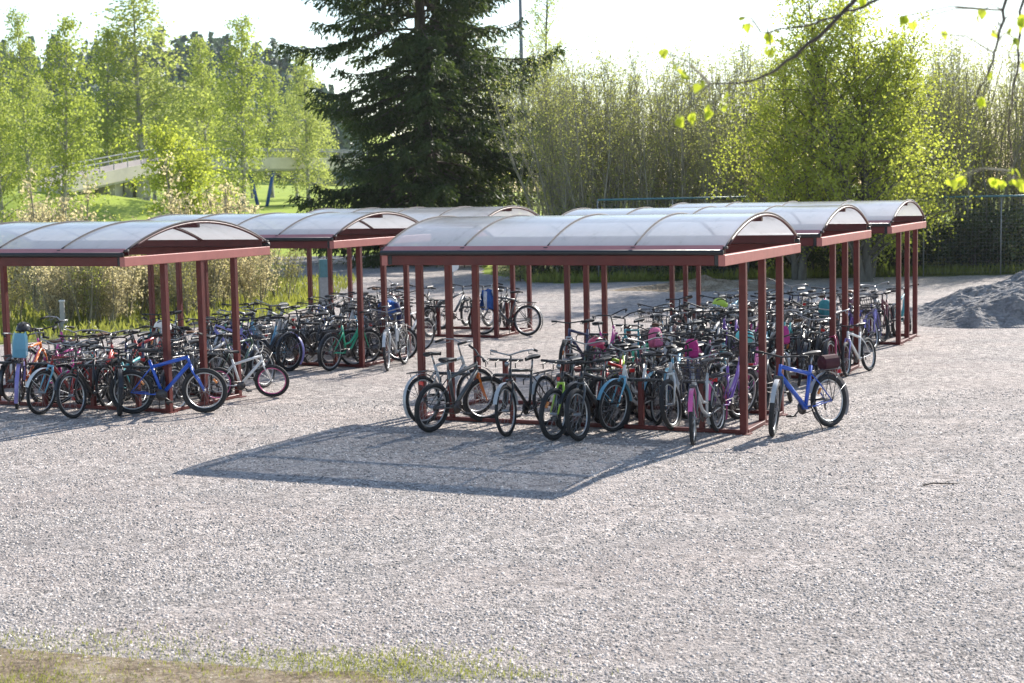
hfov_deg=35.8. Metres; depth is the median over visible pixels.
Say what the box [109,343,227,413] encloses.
bicycle
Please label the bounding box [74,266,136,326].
willow bush
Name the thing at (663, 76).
sapling tree
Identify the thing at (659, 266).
bush
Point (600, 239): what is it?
bike shelter
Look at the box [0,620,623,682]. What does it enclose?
verge grass
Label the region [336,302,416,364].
bicycle
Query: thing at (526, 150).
sapling tree
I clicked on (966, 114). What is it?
sapling tree
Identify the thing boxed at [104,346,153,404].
bicycle
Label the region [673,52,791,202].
sapling tree
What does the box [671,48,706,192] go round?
sapling tree
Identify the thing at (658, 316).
bicycle
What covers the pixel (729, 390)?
bicycle
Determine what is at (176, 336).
bicycle
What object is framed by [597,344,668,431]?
bicycle
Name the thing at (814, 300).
bicycle
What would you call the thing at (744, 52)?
sapling tree
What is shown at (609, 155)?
sapling tree
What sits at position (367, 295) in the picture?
bicycle
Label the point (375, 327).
bicycle
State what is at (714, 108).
sapling tree
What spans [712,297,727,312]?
bike helmet
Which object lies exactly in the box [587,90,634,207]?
sapling tree
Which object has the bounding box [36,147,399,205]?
footbridge
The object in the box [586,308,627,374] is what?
bicycle
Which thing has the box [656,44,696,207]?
sapling tree
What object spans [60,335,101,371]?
bicycle
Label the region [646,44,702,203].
sapling tree
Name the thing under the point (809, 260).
bush
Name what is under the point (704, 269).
bush
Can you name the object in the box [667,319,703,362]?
bicycle
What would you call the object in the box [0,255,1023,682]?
gravel yard
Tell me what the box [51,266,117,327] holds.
willow bush
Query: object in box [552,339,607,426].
bicycle
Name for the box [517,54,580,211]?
sapling tree
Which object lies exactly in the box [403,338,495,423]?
bicycle
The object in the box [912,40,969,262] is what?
sapling tree
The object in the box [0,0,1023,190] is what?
sky
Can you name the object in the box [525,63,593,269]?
sapling tree
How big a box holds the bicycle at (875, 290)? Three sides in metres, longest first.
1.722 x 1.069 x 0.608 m
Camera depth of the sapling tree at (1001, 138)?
56.91 m
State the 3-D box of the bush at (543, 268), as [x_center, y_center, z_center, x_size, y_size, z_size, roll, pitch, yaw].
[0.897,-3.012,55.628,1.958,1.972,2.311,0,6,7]
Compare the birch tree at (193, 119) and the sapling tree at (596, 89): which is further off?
the birch tree at (193, 119)
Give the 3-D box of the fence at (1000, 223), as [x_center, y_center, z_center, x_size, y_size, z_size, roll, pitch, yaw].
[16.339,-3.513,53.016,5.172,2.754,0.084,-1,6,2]
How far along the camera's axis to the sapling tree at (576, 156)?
59.04 m
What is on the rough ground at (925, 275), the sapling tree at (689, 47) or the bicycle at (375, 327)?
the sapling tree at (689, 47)
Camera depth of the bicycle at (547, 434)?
20.16 m
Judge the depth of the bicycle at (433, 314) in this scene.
34.55 m
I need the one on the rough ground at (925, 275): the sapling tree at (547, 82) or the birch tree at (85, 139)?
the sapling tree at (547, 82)
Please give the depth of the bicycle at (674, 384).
20.89 m
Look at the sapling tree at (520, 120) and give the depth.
78.56 m
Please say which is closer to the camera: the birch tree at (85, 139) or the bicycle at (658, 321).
the bicycle at (658, 321)
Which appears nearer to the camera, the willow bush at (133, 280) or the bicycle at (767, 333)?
the bicycle at (767, 333)
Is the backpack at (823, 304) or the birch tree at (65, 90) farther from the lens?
the birch tree at (65, 90)
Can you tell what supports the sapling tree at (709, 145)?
on the rough ground at (925, 275)
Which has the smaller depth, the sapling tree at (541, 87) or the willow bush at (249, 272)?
the willow bush at (249, 272)
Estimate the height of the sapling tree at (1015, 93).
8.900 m
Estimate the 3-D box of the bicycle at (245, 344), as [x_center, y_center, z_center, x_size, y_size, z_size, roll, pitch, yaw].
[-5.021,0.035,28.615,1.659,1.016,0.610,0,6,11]
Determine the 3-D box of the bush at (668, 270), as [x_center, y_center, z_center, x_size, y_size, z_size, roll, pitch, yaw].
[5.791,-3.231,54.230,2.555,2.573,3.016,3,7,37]
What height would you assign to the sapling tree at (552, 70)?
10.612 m
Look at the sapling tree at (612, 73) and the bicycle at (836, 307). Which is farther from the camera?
the sapling tree at (612, 73)
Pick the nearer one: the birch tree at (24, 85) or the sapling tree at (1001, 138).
the sapling tree at (1001, 138)
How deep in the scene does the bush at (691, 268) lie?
53.70 m
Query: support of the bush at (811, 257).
on the rough ground at (925, 275)
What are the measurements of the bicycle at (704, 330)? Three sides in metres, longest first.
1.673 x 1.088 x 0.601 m
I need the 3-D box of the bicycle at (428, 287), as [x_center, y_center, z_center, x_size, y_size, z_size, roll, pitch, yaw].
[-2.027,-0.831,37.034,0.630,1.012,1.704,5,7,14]
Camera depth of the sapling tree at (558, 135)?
56.60 m
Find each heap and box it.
[610,275,785,291]
[882,270,1023,328]
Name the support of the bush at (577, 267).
on the rough ground at (925, 275)
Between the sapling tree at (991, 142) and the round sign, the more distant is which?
the sapling tree at (991, 142)
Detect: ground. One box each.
[0,134,1017,344]
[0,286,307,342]
[489,253,1016,282]
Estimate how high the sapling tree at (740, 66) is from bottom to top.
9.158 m
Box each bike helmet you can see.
[16,322,31,336]
[154,319,171,329]
[387,295,396,301]
[588,335,604,355]
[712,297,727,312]
[735,330,753,344]
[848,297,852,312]
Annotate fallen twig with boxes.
[923,481,958,485]
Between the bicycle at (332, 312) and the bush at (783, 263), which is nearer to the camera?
the bicycle at (332, 312)
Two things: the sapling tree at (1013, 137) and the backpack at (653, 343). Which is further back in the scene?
the sapling tree at (1013, 137)
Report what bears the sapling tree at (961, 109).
on the rough ground at (925, 275)
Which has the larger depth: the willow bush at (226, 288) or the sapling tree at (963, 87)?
the sapling tree at (963, 87)
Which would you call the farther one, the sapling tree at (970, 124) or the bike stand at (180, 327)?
the sapling tree at (970, 124)
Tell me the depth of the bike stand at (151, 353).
25.52 m
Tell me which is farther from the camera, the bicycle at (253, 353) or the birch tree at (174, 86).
the birch tree at (174, 86)
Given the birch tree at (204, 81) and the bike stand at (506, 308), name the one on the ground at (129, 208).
the birch tree at (204, 81)
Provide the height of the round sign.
1.090 m
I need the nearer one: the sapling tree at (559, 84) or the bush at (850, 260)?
the bush at (850, 260)
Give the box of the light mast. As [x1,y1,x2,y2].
[519,0,525,206]
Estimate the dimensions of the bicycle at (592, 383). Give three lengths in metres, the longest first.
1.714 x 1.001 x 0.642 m
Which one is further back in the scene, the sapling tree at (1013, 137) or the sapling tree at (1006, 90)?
the sapling tree at (1006, 90)
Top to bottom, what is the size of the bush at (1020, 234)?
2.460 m
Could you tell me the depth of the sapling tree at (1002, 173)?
56.95 m
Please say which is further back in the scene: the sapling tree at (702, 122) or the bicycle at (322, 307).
the sapling tree at (702, 122)
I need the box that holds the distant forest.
[0,27,364,185]
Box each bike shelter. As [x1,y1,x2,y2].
[0,219,269,413]
[146,211,418,367]
[306,205,539,337]
[380,211,800,435]
[562,204,870,378]
[669,199,925,344]
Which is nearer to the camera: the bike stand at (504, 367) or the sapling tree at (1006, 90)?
the bike stand at (504, 367)
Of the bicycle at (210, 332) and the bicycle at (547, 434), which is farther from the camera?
the bicycle at (210, 332)
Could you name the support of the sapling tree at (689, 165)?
on the rough ground at (925, 275)
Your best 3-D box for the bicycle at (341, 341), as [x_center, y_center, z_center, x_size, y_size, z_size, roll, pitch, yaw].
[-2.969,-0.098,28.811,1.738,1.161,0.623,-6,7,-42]
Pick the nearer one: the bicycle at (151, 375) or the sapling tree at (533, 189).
the bicycle at (151, 375)
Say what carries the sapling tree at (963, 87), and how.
on the rough ground at (925, 275)
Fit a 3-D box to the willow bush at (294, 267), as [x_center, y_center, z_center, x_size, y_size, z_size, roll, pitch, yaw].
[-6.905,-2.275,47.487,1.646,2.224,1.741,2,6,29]
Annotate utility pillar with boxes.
[318,259,328,308]
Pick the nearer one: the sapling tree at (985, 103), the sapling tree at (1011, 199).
the sapling tree at (1011, 199)
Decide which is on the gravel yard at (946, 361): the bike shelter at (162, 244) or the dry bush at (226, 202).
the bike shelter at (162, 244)
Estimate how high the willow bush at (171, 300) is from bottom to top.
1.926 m
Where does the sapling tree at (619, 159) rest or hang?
on the rough ground at (925, 275)
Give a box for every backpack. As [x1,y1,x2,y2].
[647,327,662,347]
[685,339,698,357]
[784,326,789,343]
[818,299,828,317]
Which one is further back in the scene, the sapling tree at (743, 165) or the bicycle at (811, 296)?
the sapling tree at (743, 165)
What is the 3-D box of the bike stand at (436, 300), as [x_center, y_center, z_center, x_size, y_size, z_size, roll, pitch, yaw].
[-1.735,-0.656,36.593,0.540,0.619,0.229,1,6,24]
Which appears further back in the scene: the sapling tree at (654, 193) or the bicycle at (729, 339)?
the sapling tree at (654, 193)
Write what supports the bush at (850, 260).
on the rough ground at (925, 275)
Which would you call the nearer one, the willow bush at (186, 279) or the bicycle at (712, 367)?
the bicycle at (712, 367)
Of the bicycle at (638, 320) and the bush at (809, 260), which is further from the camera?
the bush at (809, 260)
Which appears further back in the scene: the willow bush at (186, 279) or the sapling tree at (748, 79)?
the sapling tree at (748, 79)
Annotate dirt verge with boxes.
[0,648,394,682]
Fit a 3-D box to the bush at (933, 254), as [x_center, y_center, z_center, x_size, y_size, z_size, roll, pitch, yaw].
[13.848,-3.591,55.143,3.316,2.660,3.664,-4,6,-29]
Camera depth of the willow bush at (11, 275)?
44.34 m
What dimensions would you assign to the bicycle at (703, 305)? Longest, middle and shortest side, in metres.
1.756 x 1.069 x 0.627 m
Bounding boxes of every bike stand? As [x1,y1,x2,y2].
[0,361,11,400]
[23,362,58,402]
[71,364,108,405]
[99,350,132,356]
[116,365,149,407]
[145,352,175,370]
[170,326,185,355]
[189,353,223,392]
[249,319,275,323]
[279,329,309,361]
[289,320,316,349]
[319,329,348,363]
[333,321,357,347]
[426,299,444,303]
[426,306,444,333]
[430,371,470,416]
[459,306,484,334]
[485,358,522,382]
[491,373,529,419]
[498,300,518,327]
[543,360,580,374]
[553,376,594,420]
[576,333,607,367]
[602,361,639,402]
[614,324,642,356]
[619,378,661,425]
[661,325,691,330]
[663,363,701,405]
[679,380,722,427]
[681,307,706,331]
[720,364,757,408]
[790,337,815,375]
[863,310,883,338]
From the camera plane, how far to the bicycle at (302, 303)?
32.19 m
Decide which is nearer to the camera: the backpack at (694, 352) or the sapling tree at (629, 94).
the backpack at (694, 352)
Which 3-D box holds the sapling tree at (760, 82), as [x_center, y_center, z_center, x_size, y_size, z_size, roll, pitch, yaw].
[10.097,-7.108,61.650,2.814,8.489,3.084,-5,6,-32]
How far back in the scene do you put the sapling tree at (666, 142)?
63.73 m
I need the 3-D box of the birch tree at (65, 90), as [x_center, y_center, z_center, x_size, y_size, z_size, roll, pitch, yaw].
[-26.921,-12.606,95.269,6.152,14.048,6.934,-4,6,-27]
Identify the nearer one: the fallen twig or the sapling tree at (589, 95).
the fallen twig
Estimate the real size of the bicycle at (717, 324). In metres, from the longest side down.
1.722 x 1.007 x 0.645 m
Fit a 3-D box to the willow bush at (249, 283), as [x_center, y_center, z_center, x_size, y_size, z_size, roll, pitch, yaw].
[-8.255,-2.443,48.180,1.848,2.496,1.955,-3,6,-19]
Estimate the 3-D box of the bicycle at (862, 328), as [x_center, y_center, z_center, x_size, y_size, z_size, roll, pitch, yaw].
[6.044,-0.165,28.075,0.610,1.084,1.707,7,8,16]
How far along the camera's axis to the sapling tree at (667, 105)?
58.21 m
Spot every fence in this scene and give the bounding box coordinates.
[597,196,748,280]
[923,195,1023,275]
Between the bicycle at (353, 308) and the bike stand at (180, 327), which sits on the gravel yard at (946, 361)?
the bicycle at (353, 308)
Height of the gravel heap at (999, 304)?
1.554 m
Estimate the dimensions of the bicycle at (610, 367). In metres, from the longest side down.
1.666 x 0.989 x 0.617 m
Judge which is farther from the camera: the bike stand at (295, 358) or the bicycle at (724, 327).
the bike stand at (295, 358)
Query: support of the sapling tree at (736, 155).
on the rough ground at (925, 275)
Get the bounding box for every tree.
[0,6,59,191]
[0,43,60,222]
[0,91,48,193]
[0,92,22,191]
[0,94,23,222]
[17,12,118,219]
[17,76,62,193]
[50,95,84,174]
[63,26,143,167]
[67,0,221,200]
[70,95,111,191]
[86,113,128,167]
[112,113,241,217]
[117,86,156,199]
[123,64,177,199]
[161,80,200,186]
[170,34,231,197]
[181,76,227,193]
[194,13,280,211]
[201,79,246,185]
[231,106,277,197]
[248,63,295,197]
[268,0,568,268]
[268,91,315,198]
[270,44,340,202]
[303,104,342,199]
[468,36,503,169]
[473,25,505,189]
[481,50,520,187]
[483,69,594,209]
[484,68,596,268]
[486,35,527,205]
[490,22,555,205]
[490,44,514,204]
[490,52,528,204]
[490,68,594,215]
[496,54,529,205]
[500,53,519,193]
[505,60,580,215]
[508,84,633,214]
[510,0,581,209]
[510,45,536,196]
[510,52,540,207]
[511,34,557,213]
[516,68,544,211]
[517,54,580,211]
[519,27,556,215]
[519,66,629,190]
[524,38,570,140]
[524,88,540,214]
[525,56,638,211]
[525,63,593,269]
[526,47,578,206]
[527,41,562,213]
[527,76,568,213]
[530,67,584,214]
[530,84,553,214]
[531,45,573,124]
[533,81,587,268]
[536,83,573,210]
[537,87,660,207]
[539,71,582,202]
[540,67,591,207]
[541,62,580,161]
[542,59,607,207]
[542,92,574,212]
[543,52,588,210]
[546,78,586,272]
[546,98,615,211]
[550,114,594,271]
[552,58,650,208]
[553,118,588,211]
[556,42,607,208]
[556,85,669,206]
[558,49,614,208]
[561,88,629,208]
[562,56,669,207]
[562,77,619,206]
[563,102,591,207]
[573,49,693,207]
[573,63,622,208]
[574,29,631,266]
[575,78,603,201]
[579,57,617,186]
[579,63,605,208]
[582,68,625,208]
[585,43,626,207]
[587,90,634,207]
[588,35,753,200]
[589,48,626,183]
[590,49,627,112]
[593,81,706,185]
[595,73,700,207]
[595,117,634,268]
[597,62,669,206]
[598,100,655,271]
[600,51,640,205]
[601,57,645,202]
[601,94,645,207]
[606,91,633,207]
[613,45,661,207]
[613,117,719,268]
[615,87,674,266]
[616,89,660,271]
[617,64,659,206]
[618,55,661,203]
[620,43,665,205]
[621,68,674,267]
[629,96,671,272]
[630,37,679,203]
[632,120,667,267]
[634,77,687,207]
[636,88,669,206]
[642,44,687,204]
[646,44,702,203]
[647,49,713,206]
[651,121,698,207]
[653,54,696,205]
[653,75,735,204]
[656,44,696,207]
[656,84,697,202]
[658,0,1023,191]
[658,87,691,206]
[661,44,692,163]
[662,106,698,189]
[663,62,706,201]
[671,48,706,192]
[672,101,728,202]
[673,31,706,153]
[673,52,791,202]
[677,57,727,202]
[683,103,716,202]
[683,115,735,268]
[684,84,728,202]
[685,56,713,191]
[687,95,710,187]
[689,61,762,202]
[690,79,720,194]
[690,93,728,202]
[690,103,732,202]
[691,117,726,202]
[692,16,912,279]
[692,51,723,189]
[692,61,728,191]
[693,66,755,202]
[695,40,737,194]
[696,60,762,199]
[699,97,735,201]
[704,39,764,202]
[707,0,972,281]
[711,110,745,202]
[712,55,743,199]
[716,37,755,170]
[716,51,752,202]
[717,102,798,266]
[717,108,754,201]
[718,74,772,202]
[719,36,765,202]
[719,48,768,183]
[723,55,768,197]
[728,36,760,200]
[734,71,763,200]
[735,38,758,201]
[742,42,783,198]
[743,52,776,200]
[745,43,774,161]
[745,50,777,190]
[746,54,775,192]
[746,122,777,201]
[747,121,776,201]
[748,99,795,201]
[787,6,999,277]
[894,42,932,198]
[900,57,932,197]
[910,30,972,208]
[910,53,959,266]
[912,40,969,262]
[916,38,955,202]
[916,85,1011,218]
[917,28,968,209]
[917,72,1023,225]
[920,77,973,218]
[924,70,973,225]
[925,78,962,222]
[928,46,993,199]
[929,37,969,267]
[929,39,992,190]
[932,26,967,215]
[940,30,990,223]
[942,91,1007,222]
[943,39,1019,218]
[943,68,999,211]
[943,117,1023,217]
[945,40,992,218]
[946,21,1015,224]
[946,44,995,194]
[946,79,986,217]
[947,94,985,267]
[950,104,991,217]
[951,48,1013,214]
[959,49,1023,232]
[962,51,1001,161]
[964,113,1001,225]
[971,38,1011,209]
[972,72,997,184]
[974,86,1015,219]
[981,86,1004,199]
[986,41,1023,210]
[986,61,1023,212]
[986,70,1023,210]
[989,79,1023,206]
[989,107,1015,206]
[992,47,1022,197]
[997,107,1023,209]
[1002,35,1023,213]
[1004,50,1023,180]
[1005,67,1023,211]
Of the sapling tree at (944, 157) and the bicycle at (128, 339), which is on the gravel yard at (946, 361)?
the bicycle at (128, 339)
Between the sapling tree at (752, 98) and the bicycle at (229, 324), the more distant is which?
the sapling tree at (752, 98)
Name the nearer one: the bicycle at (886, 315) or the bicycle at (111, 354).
the bicycle at (111, 354)
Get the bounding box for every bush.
[0,164,83,314]
[0,266,32,322]
[7,266,30,312]
[18,172,110,297]
[21,266,105,327]
[23,220,102,321]
[29,266,80,321]
[33,266,77,323]
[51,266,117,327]
[72,266,136,321]
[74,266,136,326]
[80,216,160,324]
[97,209,136,282]
[105,256,140,320]
[122,264,159,316]
[129,264,176,312]
[143,262,195,310]
[144,152,263,300]
[155,261,221,318]
[168,258,245,309]
[172,258,229,313]
[195,257,259,307]
[201,181,260,299]
[216,260,238,306]
[228,249,292,305]
[237,213,287,296]
[238,256,257,296]
[260,248,306,299]
[492,265,539,281]
[531,265,563,275]
[552,195,618,274]
[582,202,626,274]
[609,200,664,273]
[634,266,694,278]
[638,205,677,274]
[659,265,726,279]
[689,258,775,275]
[713,253,774,275]
[732,198,798,273]
[771,256,819,268]
[786,246,824,268]
[807,245,851,276]
[808,236,884,269]
[872,200,954,270]
[877,201,945,263]
[878,207,957,273]
[886,220,969,267]
[919,201,981,268]
[919,230,957,267]
[942,192,1023,272]
[942,200,1023,267]
[949,187,1023,234]
[972,207,1018,264]
[1003,201,1023,266]
[1005,206,1023,261]
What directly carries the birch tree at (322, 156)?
on the ground at (129, 208)
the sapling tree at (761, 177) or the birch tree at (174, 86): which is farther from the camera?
the birch tree at (174, 86)
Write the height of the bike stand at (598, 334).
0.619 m
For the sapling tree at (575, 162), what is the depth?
59.00 m
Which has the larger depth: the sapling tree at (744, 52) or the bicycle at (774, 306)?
the sapling tree at (744, 52)
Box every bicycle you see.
[0,326,56,400]
[2,331,44,408]
[10,316,87,387]
[25,336,109,414]
[30,334,96,402]
[34,338,69,393]
[40,329,129,403]
[46,338,115,418]
[48,326,126,397]
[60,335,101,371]
[71,330,128,404]
[91,325,147,366]
[96,343,148,415]
[103,331,161,400]
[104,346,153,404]
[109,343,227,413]
[112,324,186,378]
[133,347,187,404]
[137,317,170,359]
[139,328,199,384]
[142,310,192,363]
[151,332,212,408]
[170,318,209,346]
[170,331,211,400]
[175,318,224,391]
[189,319,224,358]
[189,326,248,394]
[195,312,244,363]
[200,342,289,398]
[206,314,272,371]
[207,321,275,393]
[212,311,254,346]
[214,306,270,369]
[222,302,272,338]
[229,308,304,367]
[242,314,294,367]
[254,302,291,346]
[255,299,296,356]
[270,307,325,370]
[275,306,344,370]
[288,302,324,348]
[300,302,337,361]
[303,297,344,350]
[307,298,334,327]
[317,303,382,370]
[318,291,354,334]
[326,295,366,354]
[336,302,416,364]
[338,292,377,334]
[345,295,375,354]
[353,287,403,332]
[365,279,398,315]
[367,299,403,356]
[369,307,410,370]
[377,286,410,311]
[380,288,411,337]
[388,296,436,353]
[394,290,436,338]
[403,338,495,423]
[409,284,435,324]
[414,344,508,431]
[433,284,471,328]
[467,283,542,335]
[470,284,492,325]
[490,348,558,436]
[492,285,519,327]
[539,356,584,439]
[551,319,608,373]
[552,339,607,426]
[557,344,627,435]
[558,357,630,440]
[583,347,637,422]
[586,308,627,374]
[590,343,636,415]
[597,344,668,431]
[606,310,655,364]
[615,324,669,388]
[615,332,659,417]
[625,337,670,424]
[637,303,682,366]
[639,303,687,365]
[644,312,687,366]
[645,348,691,429]
[646,344,683,405]
[647,309,674,339]
[658,331,701,416]
[666,295,697,331]
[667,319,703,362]
[668,336,712,418]
[668,353,727,444]
[670,329,710,383]
[673,308,705,354]
[682,327,719,371]
[683,301,716,329]
[683,341,726,403]
[684,308,733,354]
[699,294,727,343]
[699,310,735,373]
[700,332,735,376]
[704,310,738,372]
[707,304,749,350]
[707,333,758,428]
[709,345,739,417]
[710,298,738,325]
[711,288,755,334]
[718,293,747,324]
[726,326,773,408]
[727,294,748,322]
[727,313,767,383]
[727,347,769,418]
[738,300,775,331]
[748,278,793,323]
[748,304,787,363]
[748,331,800,409]
[750,295,775,326]
[754,289,775,324]
[755,350,848,436]
[756,302,796,349]
[766,291,793,326]
[766,322,775,355]
[767,307,805,370]
[767,328,797,372]
[784,283,808,323]
[784,292,811,325]
[784,300,816,365]
[784,307,818,376]
[785,312,827,367]
[791,311,830,385]
[794,290,826,340]
[803,287,836,327]
[811,290,838,324]
[812,309,851,378]
[814,303,850,354]
[815,302,849,335]
[820,291,850,327]
[836,289,866,327]
[836,289,869,340]
[836,322,875,376]
[839,287,868,322]
[840,300,875,358]
[860,281,888,329]
[860,288,888,348]
[870,290,895,341]
[888,283,918,335]
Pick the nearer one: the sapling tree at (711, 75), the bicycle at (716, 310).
the bicycle at (716, 310)
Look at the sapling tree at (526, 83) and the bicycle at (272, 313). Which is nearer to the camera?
the bicycle at (272, 313)
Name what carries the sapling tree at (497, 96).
on the rough ground at (925, 275)
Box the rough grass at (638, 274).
[0,259,1023,342]
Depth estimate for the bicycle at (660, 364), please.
22.99 m
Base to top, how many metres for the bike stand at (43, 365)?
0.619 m
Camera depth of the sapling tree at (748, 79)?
63.52 m
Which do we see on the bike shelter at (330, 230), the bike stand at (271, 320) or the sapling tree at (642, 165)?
the bike stand at (271, 320)
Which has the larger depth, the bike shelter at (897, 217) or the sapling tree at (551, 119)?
the sapling tree at (551, 119)
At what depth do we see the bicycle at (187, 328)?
29.87 m
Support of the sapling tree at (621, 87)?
on the rough ground at (925, 275)
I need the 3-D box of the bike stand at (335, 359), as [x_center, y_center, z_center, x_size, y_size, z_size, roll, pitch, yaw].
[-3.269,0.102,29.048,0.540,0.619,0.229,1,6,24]
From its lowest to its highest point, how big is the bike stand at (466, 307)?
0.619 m
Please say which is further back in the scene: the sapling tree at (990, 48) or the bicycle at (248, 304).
the sapling tree at (990, 48)
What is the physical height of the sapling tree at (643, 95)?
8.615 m
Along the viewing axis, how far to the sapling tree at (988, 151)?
57.50 m
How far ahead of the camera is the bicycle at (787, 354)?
25.19 m
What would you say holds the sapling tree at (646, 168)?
on the rough ground at (925, 275)
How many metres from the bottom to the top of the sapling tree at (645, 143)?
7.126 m
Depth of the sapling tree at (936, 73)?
58.09 m
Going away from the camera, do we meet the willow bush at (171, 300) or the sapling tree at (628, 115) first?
the willow bush at (171, 300)
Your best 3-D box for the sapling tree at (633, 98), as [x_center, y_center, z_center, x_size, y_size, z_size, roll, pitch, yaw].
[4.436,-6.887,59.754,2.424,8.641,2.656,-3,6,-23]
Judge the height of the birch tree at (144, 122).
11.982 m
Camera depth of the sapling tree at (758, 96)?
61.82 m
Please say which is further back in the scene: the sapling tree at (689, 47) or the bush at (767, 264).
the sapling tree at (689, 47)
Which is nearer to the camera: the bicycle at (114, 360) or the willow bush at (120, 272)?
the bicycle at (114, 360)
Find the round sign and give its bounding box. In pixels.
[452,265,458,292]
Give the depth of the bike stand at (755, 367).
22.05 m
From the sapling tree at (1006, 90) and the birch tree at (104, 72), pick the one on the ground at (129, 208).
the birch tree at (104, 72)
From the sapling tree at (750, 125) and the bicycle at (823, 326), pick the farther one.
the sapling tree at (750, 125)
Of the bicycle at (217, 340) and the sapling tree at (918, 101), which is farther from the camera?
the sapling tree at (918, 101)
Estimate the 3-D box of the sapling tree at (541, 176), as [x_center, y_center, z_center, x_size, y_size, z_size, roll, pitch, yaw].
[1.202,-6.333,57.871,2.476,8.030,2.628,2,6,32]
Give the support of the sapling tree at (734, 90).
on the rough ground at (925, 275)
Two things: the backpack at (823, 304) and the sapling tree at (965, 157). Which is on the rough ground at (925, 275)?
the sapling tree at (965, 157)
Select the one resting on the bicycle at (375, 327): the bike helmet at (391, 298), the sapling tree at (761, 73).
the bike helmet at (391, 298)
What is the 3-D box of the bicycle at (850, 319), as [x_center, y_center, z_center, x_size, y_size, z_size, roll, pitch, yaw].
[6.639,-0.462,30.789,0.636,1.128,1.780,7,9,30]
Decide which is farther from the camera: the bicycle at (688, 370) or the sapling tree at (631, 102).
the sapling tree at (631, 102)
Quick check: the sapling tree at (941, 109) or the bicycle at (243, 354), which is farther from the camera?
the sapling tree at (941, 109)
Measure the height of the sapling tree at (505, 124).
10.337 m
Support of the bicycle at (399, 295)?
on the gravel yard at (946, 361)
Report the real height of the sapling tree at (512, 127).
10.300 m
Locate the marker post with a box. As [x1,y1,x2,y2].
[59,300,65,330]
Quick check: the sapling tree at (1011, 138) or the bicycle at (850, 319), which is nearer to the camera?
the bicycle at (850, 319)
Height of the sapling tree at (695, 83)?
9.299 m
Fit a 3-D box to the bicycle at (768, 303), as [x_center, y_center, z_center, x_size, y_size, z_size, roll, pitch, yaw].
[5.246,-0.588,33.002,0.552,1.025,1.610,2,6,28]
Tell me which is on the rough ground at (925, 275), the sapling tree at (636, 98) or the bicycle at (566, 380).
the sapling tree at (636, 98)
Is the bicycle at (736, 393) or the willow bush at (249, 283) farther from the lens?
the willow bush at (249, 283)
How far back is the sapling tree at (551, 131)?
60.20 m
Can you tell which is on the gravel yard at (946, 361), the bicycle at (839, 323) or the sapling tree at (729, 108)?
the bicycle at (839, 323)
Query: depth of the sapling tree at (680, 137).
59.87 m
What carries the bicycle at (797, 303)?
on the gravel yard at (946, 361)
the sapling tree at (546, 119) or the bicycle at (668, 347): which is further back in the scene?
the sapling tree at (546, 119)
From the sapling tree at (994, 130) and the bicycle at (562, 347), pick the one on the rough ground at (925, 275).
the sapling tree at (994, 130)
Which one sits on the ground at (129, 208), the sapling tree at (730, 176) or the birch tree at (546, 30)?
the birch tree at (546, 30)
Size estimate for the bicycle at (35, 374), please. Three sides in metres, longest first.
1.786 x 1.118 x 0.630 m
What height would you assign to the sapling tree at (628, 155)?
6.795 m
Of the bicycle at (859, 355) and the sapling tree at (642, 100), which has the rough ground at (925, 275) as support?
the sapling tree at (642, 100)
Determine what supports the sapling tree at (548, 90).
on the rough ground at (925, 275)
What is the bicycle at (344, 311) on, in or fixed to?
on the gravel yard at (946, 361)
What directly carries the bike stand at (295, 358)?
on the bike shelter at (330, 230)
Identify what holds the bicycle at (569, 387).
on the gravel yard at (946, 361)
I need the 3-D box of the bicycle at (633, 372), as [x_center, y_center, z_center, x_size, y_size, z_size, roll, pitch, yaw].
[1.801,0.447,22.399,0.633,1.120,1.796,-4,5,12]
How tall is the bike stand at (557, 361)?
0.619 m
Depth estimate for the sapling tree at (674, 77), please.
63.35 m
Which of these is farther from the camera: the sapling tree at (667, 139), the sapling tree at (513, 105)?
the sapling tree at (513, 105)
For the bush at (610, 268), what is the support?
on the rough ground at (925, 275)
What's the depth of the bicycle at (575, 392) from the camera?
20.22 m
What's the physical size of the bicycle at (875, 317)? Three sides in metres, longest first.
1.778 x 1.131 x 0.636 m
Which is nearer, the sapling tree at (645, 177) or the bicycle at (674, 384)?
the bicycle at (674, 384)
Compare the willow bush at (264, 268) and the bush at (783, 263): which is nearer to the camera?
the willow bush at (264, 268)
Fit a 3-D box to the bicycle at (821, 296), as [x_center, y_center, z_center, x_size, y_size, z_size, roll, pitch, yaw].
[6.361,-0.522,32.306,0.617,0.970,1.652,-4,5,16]
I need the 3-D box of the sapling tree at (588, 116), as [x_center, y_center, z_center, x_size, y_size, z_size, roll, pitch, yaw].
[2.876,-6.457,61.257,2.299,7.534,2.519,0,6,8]
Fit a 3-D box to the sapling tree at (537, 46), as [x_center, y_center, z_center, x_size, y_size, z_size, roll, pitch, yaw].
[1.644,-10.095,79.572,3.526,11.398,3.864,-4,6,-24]
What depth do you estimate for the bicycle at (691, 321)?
27.80 m
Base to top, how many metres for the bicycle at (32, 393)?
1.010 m
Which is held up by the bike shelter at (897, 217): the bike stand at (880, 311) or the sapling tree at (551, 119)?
the bike stand at (880, 311)
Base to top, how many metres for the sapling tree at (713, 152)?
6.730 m
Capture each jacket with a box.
[377,300,401,323]
[480,288,492,309]

